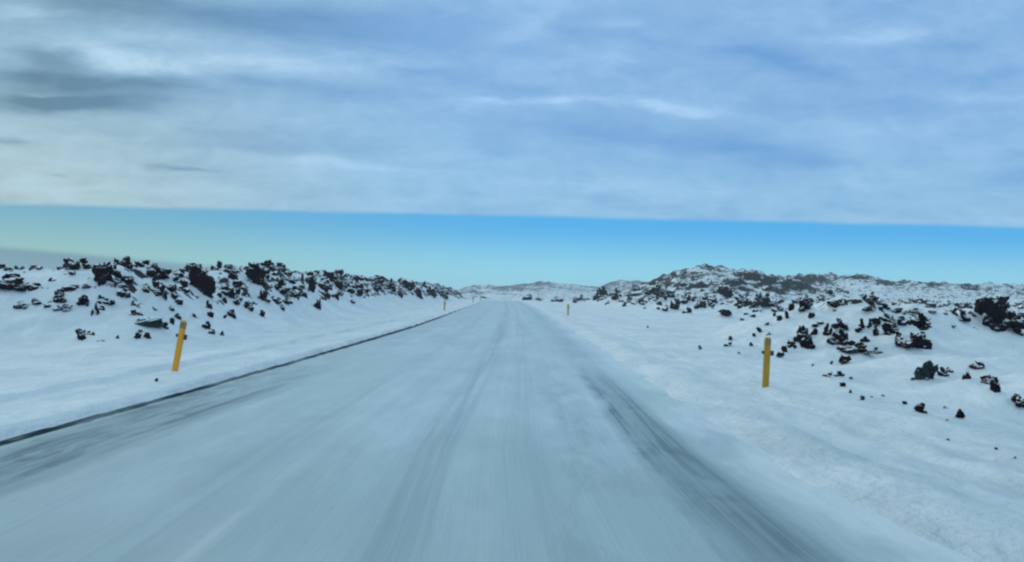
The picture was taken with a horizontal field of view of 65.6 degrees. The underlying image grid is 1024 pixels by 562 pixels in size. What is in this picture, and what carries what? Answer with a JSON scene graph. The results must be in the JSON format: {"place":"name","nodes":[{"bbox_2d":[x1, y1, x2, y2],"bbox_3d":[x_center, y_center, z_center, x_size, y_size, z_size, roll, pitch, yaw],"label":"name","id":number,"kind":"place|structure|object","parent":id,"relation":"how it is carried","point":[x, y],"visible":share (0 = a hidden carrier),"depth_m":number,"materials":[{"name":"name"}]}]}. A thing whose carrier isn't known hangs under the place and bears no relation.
{"place":"outdoors","nodes":[
{"label":"outdoors","id":0,"kind":"place"},
{"bbox_2d":[0,300,973,561],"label":"road","id":1,"kind":"structure","parent":0,"point":[492,430],"depth_m":6.74,"materials":[{"name":"snow"}]},
{"bbox_2d":[0,262,1023,561],"bbox_3d":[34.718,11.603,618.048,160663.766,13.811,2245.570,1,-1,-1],"label":"snow ground","id":2,"kind":"structure","parent":0,"point":[892,458],"depth_m":16.95,"materials":[{"name":"snow"}]},
{"bbox_2d":[0,273,40,291],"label":"lava rock","id":3,"kind":"object","parent":2,"relation":"on","point":[11,281],"visible":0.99,"depth_m":27.32,"materials":[{"name":"stone"}]},
{"bbox_2d":[13,301,29,308],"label":"lava rock","id":4,"kind":"object","parent":2,"relation":"on","point":[21,304],"visible":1,"depth_m":26.17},
{"bbox_2d":[31,298,42,304],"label":"lava rock","id":5,"kind":"object","parent":2,"relation":"on","point":[34,301],"visible":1,"depth_m":26.48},
{"bbox_2d":[48,294,66,302],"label":"lava rock","id":6,"kind":"object","parent":2,"relation":"on","point":[58,298],"visible":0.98,"depth_m":26.46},
{"bbox_2d":[53,288,63,298],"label":"lava rock","id":7,"kind":"object","parent":2,"relation":"on","point":[60,291],"visible":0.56,"depth_m":26.97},
{"bbox_2d":[53,303,72,311],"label":"lava rock","id":8,"kind":"object","parent":2,"relation":"on","point":[64,307],"visible":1,"depth_m":26.10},
{"bbox_2d":[61,283,79,290],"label":"lava rock","id":9,"kind":"object","parent":2,"relation":"on","point":[72,287],"visible":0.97,"depth_m":27.57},
{"bbox_2d":[63,257,91,269],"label":"lava rock","id":10,"kind":"object","parent":2,"relation":"on","point":[76,265],"visible":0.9,"depth_m":29.43,"materials":[{"name":"stone"}]},
{"bbox_2d":[75,328,85,340],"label":"lava rock","id":11,"kind":"object","parent":2,"relation":"on","point":[80,333],"visible":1,"depth_m":23.83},
{"bbox_2d":[76,294,88,306],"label":"lava rock","id":12,"kind":"object","parent":2,"relation":"on","point":[83,299],"visible":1,"depth_m":26.57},
{"bbox_2d":[91,302,99,315],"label":"lava rock","id":13,"kind":"object","parent":2,"relation":"on","point":[96,309],"visible":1,"depth_m":26.24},
{"bbox_2d":[91,261,113,285],"bbox_3d":[-14.497,-0.241,28.197,0.597,0.957,0.587,1,-1,23],"label":"lava rock","id":14,"kind":"object","parent":2,"relation":"on","point":[102,272],"visible":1,"depth_m":28.05,"materials":[{"name":"stone"}]},
{"bbox_2d":[102,298,114,304],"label":"lava rock","id":15,"kind":"object","parent":2,"relation":"on","point":[110,302],"visible":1,"depth_m":27.09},
{"bbox_2d":[114,280,125,287],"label":"lava rock","id":16,"kind":"object","parent":2,"relation":"on","point":[119,285],"visible":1,"depth_m":28.36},
{"bbox_2d":[112,262,133,283],"bbox_3d":[-14.321,-0.278,29.172,0.908,0.798,0.754,1,-1,7],"label":"lava rock","id":17,"kind":"object","parent":2,"relation":"on","point":[128,279],"visible":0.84,"depth_m":29.04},
{"bbox_2d":[116,288,130,297],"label":"lava rock","id":18,"kind":"object","parent":2,"relation":"on","point":[122,294],"visible":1,"depth_m":27.87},
{"bbox_2d":[119,256,134,271],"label":"lava rock","id":19,"kind":"object","parent":2,"relation":"on","point":[125,262],"visible":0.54,"depth_m":30.97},
{"bbox_2d":[129,309,143,315],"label":"lava rock","id":20,"kind":"object","parent":2,"relation":"on","point":[133,312],"visible":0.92,"depth_m":26.67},
{"bbox_2d":[134,316,163,327],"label":"lava rock","id":21,"kind":"object","parent":2,"relation":"on","point":[151,321],"visible":0.96,"depth_m":26.04,"materials":[{"name":"stone"}]},
{"bbox_2d":[142,259,157,265],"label":"lava rock","id":22,"kind":"object","parent":2,"relation":"on","point":[145,262],"visible":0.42,"depth_m":34.54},
{"bbox_2d":[142,274,161,293],"bbox_3d":[-13.283,0.148,29.318,0.816,0.861,0.626,1,-1,5],"label":"lava rock","id":23,"kind":"object","parent":2,"relation":"on","point":[154,283],"visible":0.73,"depth_m":29.11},
{"bbox_2d":[146,263,171,279],"bbox_3d":[-14.034,-0.370,31.586,0.951,0.718,0.597,2,-1,-19],"label":"lava rock","id":24,"kind":"object","parent":2,"relation":"on","point":[163,273],"visible":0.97,"depth_m":31.41,"materials":[{"name":"stone"}]},
{"bbox_2d":[155,284,167,299],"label":"lava rock","id":25,"kind":"object","parent":2,"relation":"on","point":[162,289],"visible":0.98,"depth_m":29.24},
{"bbox_2d":[166,283,176,293],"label":"lava rock","id":26,"kind":"object","parent":2,"relation":"on","point":[171,287],"visible":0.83,"depth_m":30.26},
{"bbox_2d":[171,292,182,304],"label":"lava rock","id":27,"kind":"object","parent":2,"relation":"on","point":[179,301],"visible":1,"depth_m":29.81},
{"bbox_2d":[171,269,184,276],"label":"lava rock","id":28,"kind":"object","parent":2,"relation":"on","point":[176,272],"visible":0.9,"depth_m":33.67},
{"bbox_2d":[173,275,183,282],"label":"lava rock","id":29,"kind":"object","parent":2,"relation":"on","point":[176,279],"visible":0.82,"depth_m":31.95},
{"bbox_2d":[172,320,186,370],"bbox_3d":[-5.930,1.284,14.125,0.206,1.173,0.042,10,-1,7],"label":"marker post","id":30,"kind":"object","parent":2,"relation":"on","point":[181,336],"visible":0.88,"depth_m":14.12,"materials":[{"name":"yellow plastic"}]},
{"bbox_2d":[174,280,189,292],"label":"lava rock","id":31,"kind":"object","parent":2,"relation":"on","point":[183,286],"visible":0.84,"depth_m":31.72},
{"bbox_2d":[188,265,215,297],"bbox_3d":[-12.945,0.076,33.217,1.190,1.499,0.786,1,-1,-7],"label":"lava rock","id":32,"kind":"object","parent":2,"relation":"on","point":[202,281],"visible":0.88,"depth_m":32.96,"materials":[{"name":"stone"}]},
{"bbox_2d":[202,321,210,328],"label":"lava rock","id":33,"kind":"object","parent":2,"relation":"on","point":[206,325],"visible":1,"depth_m":29.28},
{"bbox_2d":[210,260,222,270],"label":"lava rock","id":34,"kind":"object","parent":2,"relation":"on","point":[219,265],"visible":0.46,"depth_m":46.31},
{"bbox_2d":[217,293,226,303],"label":"lava rock","id":35,"kind":"object","parent":2,"relation":"on","point":[222,298],"visible":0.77,"depth_m":34.17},
{"bbox_2d":[221,286,234,298],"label":"lava rock","id":36,"kind":"object","parent":2,"relation":"on","point":[230,293],"visible":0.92,"depth_m":36.26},
{"bbox_2d":[223,266,236,273],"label":"lava rock","id":37,"kind":"object","parent":2,"relation":"on","point":[228,269],"visible":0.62,"depth_m":42.10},
{"bbox_2d":[227,308,235,318],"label":"lava rock","id":38,"kind":"object","parent":2,"relation":"on","point":[231,313],"visible":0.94,"depth_m":33.13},
{"bbox_2d":[228,271,238,279],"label":"lava rock","id":39,"kind":"object","parent":2,"relation":"on","point":[231,275],"visible":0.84,"depth_m":39.86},
{"bbox_2d":[232,280,242,287],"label":"lava rock","id":40,"kind":"object","parent":2,"relation":"on","point":[237,283],"visible":0.88,"depth_m":39.33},
{"bbox_2d":[244,301,253,311],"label":"lava rock","id":41,"kind":"object","parent":2,"relation":"on","point":[250,308],"visible":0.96,"depth_m":37.15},
{"bbox_2d":[244,262,269,286],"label":"lava rock","id":42,"kind":"object","parent":2,"relation":"on","point":[256,272],"visible":0.99,"depth_m":41.67,"materials":[{"name":"stone"}]},
{"bbox_2d":[257,289,270,302],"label":"lava rock","id":43,"kind":"object","parent":2,"relation":"on","point":[263,295],"visible":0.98,"depth_m":40.39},
{"bbox_2d":[263,259,275,270],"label":"lava rock","id":44,"kind":"object","parent":2,"relation":"on","point":[268,263],"visible":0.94,"depth_m":51.16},
{"bbox_2d":[272,297,282,303],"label":"lava rock","id":45,"kind":"object","parent":2,"relation":"on","point":[276,300],"visible":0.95,"depth_m":41.51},
{"bbox_2d":[272,279,292,297],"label":"lava rock","id":46,"kind":"object","parent":2,"relation":"on","point":[286,291],"visible":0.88,"depth_m":44.24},
{"bbox_2d":[288,276,295,283],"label":"lava rock","id":47,"kind":"object","parent":2,"relation":"on","point":[291,279],"visible":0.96,"depth_m":51.43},
{"bbox_2d":[298,288,307,298],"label":"lava rock","id":48,"kind":"object","parent":2,"relation":"on","point":[303,293],"visible":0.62,"depth_m":50.43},
{"bbox_2d":[308,276,315,292],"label":"lava rock","id":49,"kind":"object","parent":2,"relation":"on","point":[312,287],"visible":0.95,"depth_m":52.42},
{"bbox_2d":[313,299,320,309],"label":"lava rock","id":50,"kind":"object","parent":2,"relation":"on","point":[317,304],"visible":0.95,"depth_m":49.85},
{"bbox_2d":[318,284,329,298],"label":"lava rock","id":51,"kind":"object","parent":2,"relation":"on","point":[325,292],"visible":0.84,"depth_m":60.60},
{"bbox_2d":[326,272,334,281],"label":"lava rock","id":52,"kind":"object","parent":2,"relation":"on","point":[330,276],"visible":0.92,"depth_m":65.59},
{"bbox_2d":[334,280,342,289],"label":"lava rock","id":53,"kind":"object","parent":2,"relation":"on","point":[338,284],"visible":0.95,"depth_m":65.26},
{"bbox_2d":[343,284,353,293],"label":"lava rock","id":54,"kind":"object","parent":2,"relation":"on","point":[348,289],"visible":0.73,"depth_m":67.64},
{"bbox_2d":[373,280,379,291],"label":"lava rock","id":55,"kind":"object","parent":2,"relation":"on","point":[376,287],"visible":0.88,"depth_m":87.66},
{"bbox_2d":[370,275,385,284],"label":"lava rock","id":56,"kind":"object","parent":2,"relation":"on","point":[381,279],"visible":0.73,"depth_m":90.61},
{"bbox_2d":[386,278,395,291],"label":"lava rock","id":57,"kind":"object","parent":2,"relation":"on","point":[392,286],"visible":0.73,"depth_m":98.23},
{"bbox_2d":[405,281,414,290],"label":"lava rock","id":58,"kind":"object","parent":2,"relation":"on","point":[409,285],"visible":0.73,"depth_m":118.60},
{"bbox_2d":[415,287,422,298],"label":"lava rock","id":59,"kind":"object","parent":2,"relation":"on","point":[418,291],"visible":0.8,"depth_m":118.69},
{"bbox_2d":[426,286,435,297],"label":"lava rock","id":60,"kind":"object","parent":2,"relation":"on","point":[430,291],"visible":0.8,"depth_m":133.01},
{"bbox_2d":[438,290,447,298],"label":"lava rock","id":61,"kind":"object","parent":2,"relation":"on","point":[441,294],"visible":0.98,"depth_m":150.72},
{"bbox_2d":[3,264,1023,319],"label":"lava rubble","id":62,"kind":"object","parent":2,"relation":"on","point":[295,288],"visible":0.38,"depth_m":89.69,"materials":[{"name":"stone"}]},
{"bbox_2d":[522,293,531,299],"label":"lava rock","id":63,"kind":"object","parent":2,"relation":"on","point":[528,297],"visible":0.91,"depth_m":172.37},
{"bbox_2d":[551,296,562,301],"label":"lava rock","id":64,"kind":"object","parent":2,"relation":"on","point":[557,298],"visible":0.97,"depth_m":159.57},
{"bbox_2d":[593,286,607,300],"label":"lava rock","id":65,"kind":"object","parent":2,"relation":"on","point":[602,291],"visible":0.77,"depth_m":154.02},
{"bbox_2d":[611,288,618,299],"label":"lava rock","id":66,"kind":"object","parent":2,"relation":"on","point":[615,296],"visible":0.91,"depth_m":133.12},
{"bbox_2d":[627,291,641,296],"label":"lava rock","id":67,"kind":"object","parent":2,"relation":"on","point":[632,293],"visible":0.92,"depth_m":127.75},
{"bbox_2d":[644,285,655,294],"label":"lava rock","id":68,"kind":"object","parent":2,"relation":"on","point":[652,288],"visible":1,"depth_m":119.82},
{"bbox_2d":[654,285,666,299],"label":"lava rock","id":69,"kind":"object","parent":2,"relation":"on","point":[662,294],"visible":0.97,"depth_m":100.23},
{"bbox_2d":[666,289,674,296],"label":"lava rock","id":70,"kind":"object","parent":2,"relation":"on","point":[670,293],"visible":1,"depth_m":108.50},
{"bbox_2d":[670,298,679,309],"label":"lava rock","id":71,"kind":"object","parent":2,"relation":"on","point":[676,305],"visible":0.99,"depth_m":79.32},
{"bbox_2d":[694,300,706,308],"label":"lava rock","id":72,"kind":"object","parent":2,"relation":"on","point":[703,302],"visible":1,"depth_m":79.60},
{"bbox_2d":[717,285,732,296],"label":"lava rock","id":73,"kind":"object","parent":2,"relation":"on","point":[725,291],"visible":0.96,"depth_m":104.02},
{"bbox_2d":[718,309,731,316],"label":"lava rock","id":74,"kind":"object","parent":2,"relation":"on","point":[726,312],"visible":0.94,"depth_m":62.92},
{"bbox_2d":[734,293,748,300],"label":"lava rock","id":75,"kind":"object","parent":2,"relation":"on","point":[740,296],"visible":0.8,"depth_m":98.67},
{"bbox_2d":[741,298,751,306],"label":"lava rock","id":76,"kind":"object","parent":2,"relation":"on","point":[747,303],"visible":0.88,"depth_m":81.68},
{"bbox_2d":[749,300,760,308],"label":"lava rock","id":77,"kind":"object","parent":2,"relation":"on","point":[755,303],"visible":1,"depth_m":78.09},
{"bbox_2d":[756,291,776,306],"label":"lava rock","id":78,"kind":"object","parent":2,"relation":"on","point":[765,301],"visible":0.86,"depth_m":81.64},
{"bbox_2d":[761,337,773,387],"bbox_3d":[4.229,1.465,13.179,0.206,1.058,0.044,4,-3,-6],"label":"marker post","id":79,"kind":"object","parent":2,"relation":"on","point":[767,351],"visible":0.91,"depth_m":13.17,"materials":[{"name":"yellow plastic"}]},
{"bbox_2d":[771,304,784,312],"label":"lava rock","id":80,"kind":"object","parent":2,"relation":"on","point":[779,308],"visible":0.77,"depth_m":70.01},
{"bbox_2d":[787,339,794,347],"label":"lava rock","id":81,"kind":"object","parent":2,"relation":"on","point":[790,343],"visible":0.93,"depth_m":24.81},
{"bbox_2d":[793,325,807,342],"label":"lava rock","id":82,"kind":"object","parent":2,"relation":"on","point":[800,332],"visible":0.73,"depth_m":25.27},
{"bbox_2d":[798,297,812,311],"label":"lava rock","id":83,"kind":"object","parent":2,"relation":"on","point":[805,303],"visible":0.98,"depth_m":28.60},
{"bbox_2d":[799,330,815,348],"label":"lava rock","id":84,"kind":"object","parent":2,"relation":"on","point":[806,341],"visible":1,"depth_m":24.29,"materials":[{"name":"stone"}]},
{"bbox_2d":[823,322,832,335],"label":"lava rock","id":85,"kind":"object","parent":2,"relation":"on","point":[826,332],"visible":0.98,"depth_m":25.57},
{"bbox_2d":[826,299,844,307],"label":"lava rock","id":86,"kind":"object","parent":2,"relation":"on","point":[835,303],"visible":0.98,"depth_m":28.81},
{"bbox_2d":[826,328,848,344],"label":"lava rock","id":87,"kind":"object","parent":2,"relation":"on","point":[842,337],"visible":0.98,"depth_m":24.23,"materials":[{"name":"stone"}]},
{"bbox_2d":[833,370,844,376],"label":"lava rock","id":88,"kind":"object","parent":2,"relation":"on","point":[839,373],"visible":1,"depth_m":16.52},
{"bbox_2d":[831,318,848,329],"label":"lava rock","id":89,"kind":"object","parent":2,"relation":"on","point":[838,324],"visible":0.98,"depth_m":26.07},
{"bbox_2d":[838,354,850,363],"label":"lava rock","id":90,"kind":"object","parent":2,"relation":"on","point":[843,359],"visible":1,"depth_m":19.20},
{"bbox_2d":[836,340,873,353],"bbox_3d":[10.207,1.977,23.659,0.989,0.446,0.705,1,-1,-4],"label":"lava rock","id":91,"kind":"object","parent":2,"relation":"on","point":[861,347],"visible":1,"depth_m":23.49,"materials":[{"name":"stone"}]},
{"bbox_2d":[854,318,864,332],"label":"lava rock","id":92,"kind":"object","parent":2,"relation":"on","point":[859,327],"visible":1,"depth_m":25.51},
{"bbox_2d":[860,335,869,341],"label":"lava rock","id":93,"kind":"object","parent":2,"relation":"on","point":[865,338],"visible":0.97,"depth_m":24.67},
{"bbox_2d":[862,299,875,311],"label":"lava rock","id":94,"kind":"object","parent":2,"relation":"on","point":[869,308],"visible":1,"depth_m":27.57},
{"bbox_2d":[868,292,878,299],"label":"lava rock","id":95,"kind":"object","parent":2,"relation":"on","point":[872,297],"visible":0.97,"depth_m":29.48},
{"bbox_2d":[871,317,880,325],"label":"lava rock","id":96,"kind":"object","parent":2,"relation":"on","point":[875,321],"visible":0.81,"depth_m":26.43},
{"bbox_2d":[873,324,878,335],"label":"lava rock","id":97,"kind":"object","parent":2,"relation":"on","point":[875,331],"visible":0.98,"depth_m":25.07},
{"bbox_2d":[880,301,889,309],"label":"lava rock","id":98,"kind":"object","parent":2,"relation":"on","point":[885,305],"visible":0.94,"depth_m":27.78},
{"bbox_2d":[879,312,895,321],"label":"lava rock","id":99,"kind":"object","parent":2,"relation":"on","point":[887,317],"visible":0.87,"depth_m":26.71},
{"bbox_2d":[881,322,898,334],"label":"lava rock","id":100,"kind":"object","parent":2,"relation":"on","point":[889,328],"visible":0.92,"depth_m":24.95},
{"bbox_2d":[893,307,902,312],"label":"lava rock","id":101,"kind":"object","parent":2,"relation":"on","point":[898,309],"visible":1,"depth_m":29.09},
{"bbox_2d":[897,315,911,325],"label":"lava rock","id":102,"kind":"object","parent":2,"relation":"on","point":[902,320],"visible":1,"depth_m":26.74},
{"bbox_2d":[894,312,932,349],"bbox_3d":[12.055,1.490,23.785,1.184,1.152,1.063,1,-1,-6],"label":"lava rock","id":103,"kind":"object","parent":2,"relation":"on","point":[917,339],"visible":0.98,"depth_m":23.63,"materials":[{"name":"stone"}]},
{"bbox_2d":[906,307,920,314],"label":"lava rock","id":104,"kind":"object","parent":2,"relation":"on","point":[915,311],"visible":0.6,"depth_m":28.63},
{"bbox_2d":[914,402,927,413],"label":"lava rock","id":105,"kind":"object","parent":2,"relation":"on","point":[920,407],"visible":1,"depth_m":10.68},
{"bbox_2d":[911,359,938,379],"bbox_3d":[8.322,1.826,16.032,0.460,0.492,0.340,1,-1,-9],"label":"lava rock","id":106,"kind":"object","parent":2,"relation":"on","point":[927,370],"visible":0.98,"depth_m":15.96,"materials":[{"name":"stone"}]},
{"bbox_2d":[925,302,936,307],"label":"lava rock","id":107,"kind":"object","parent":2,"relation":"on","point":[929,304],"visible":0.99,"depth_m":89.33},
{"bbox_2d":[937,366,948,376],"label":"lava rock","id":108,"kind":"object","parent":2,"relation":"on","point":[942,371],"visible":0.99,"depth_m":16.32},
{"bbox_2d":[955,409,965,417],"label":"lava rock","id":109,"kind":"object","parent":2,"relation":"on","point":[960,413],"visible":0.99,"depth_m":9.99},
{"bbox_2d":[951,307,970,321],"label":"lava rock","id":110,"kind":"object","parent":2,"relation":"on","point":[963,316],"visible":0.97,"depth_m":28.53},
{"bbox_2d":[957,301,969,309],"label":"lava rock","id":111,"kind":"object","parent":2,"relation":"on","point":[963,304],"visible":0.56,"depth_m":81.48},
{"bbox_2d":[962,370,970,379],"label":"lava rock","id":112,"kind":"object","parent":2,"relation":"on","point":[966,375],"visible":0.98,"depth_m":14.41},
{"bbox_2d":[969,360,984,368],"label":"lava rock","id":113,"kind":"object","parent":2,"relation":"on","point":[977,364],"visible":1,"depth_m":16.54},
{"bbox_2d":[980,374,998,383],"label":"lava rock","id":114,"kind":"object","parent":2,"relation":"on","point":[985,379],"visible":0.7,"depth_m":14.06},
{"bbox_2d":[967,292,1023,331],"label":"lava rock","id":115,"kind":"object","parent":2,"relation":"on","point":[999,317],"visible":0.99,"depth_m":28.91,"materials":[{"name":"stone"}]},
{"bbox_2d":[990,377,1000,392],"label":"lava rock","id":116,"kind":"object","parent":2,"relation":"on","point":[995,387],"visible":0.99,"depth_m":12.91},
{"bbox_2d":[1011,393,1023,407],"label":"lava rock","id":117,"kind":"object","parent":2,"relation":"on","point":[1016,398],"visible":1,"depth_m":12.37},
{"bbox_2d":[1013,328,1023,335],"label":"lava rock","id":118,"kind":"object","parent":2,"relation":"on","point":[1018,331],"visible":1,"depth_m":28.77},
{"bbox_2d":[0,0,1023,289],"label":"sky","id":119,"kind":"structure","parent":0,"point":[455,144],"materials":[{"name":"blue"}]},
{"bbox_2d":[448,263,1023,301],"bbox_3d":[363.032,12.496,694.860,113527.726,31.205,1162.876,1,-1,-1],"label":"hills","id":120,"kind":"structure","parent":0,"point":[709,279],"depth_m":198.44,"materials":[{"name":"snow"}]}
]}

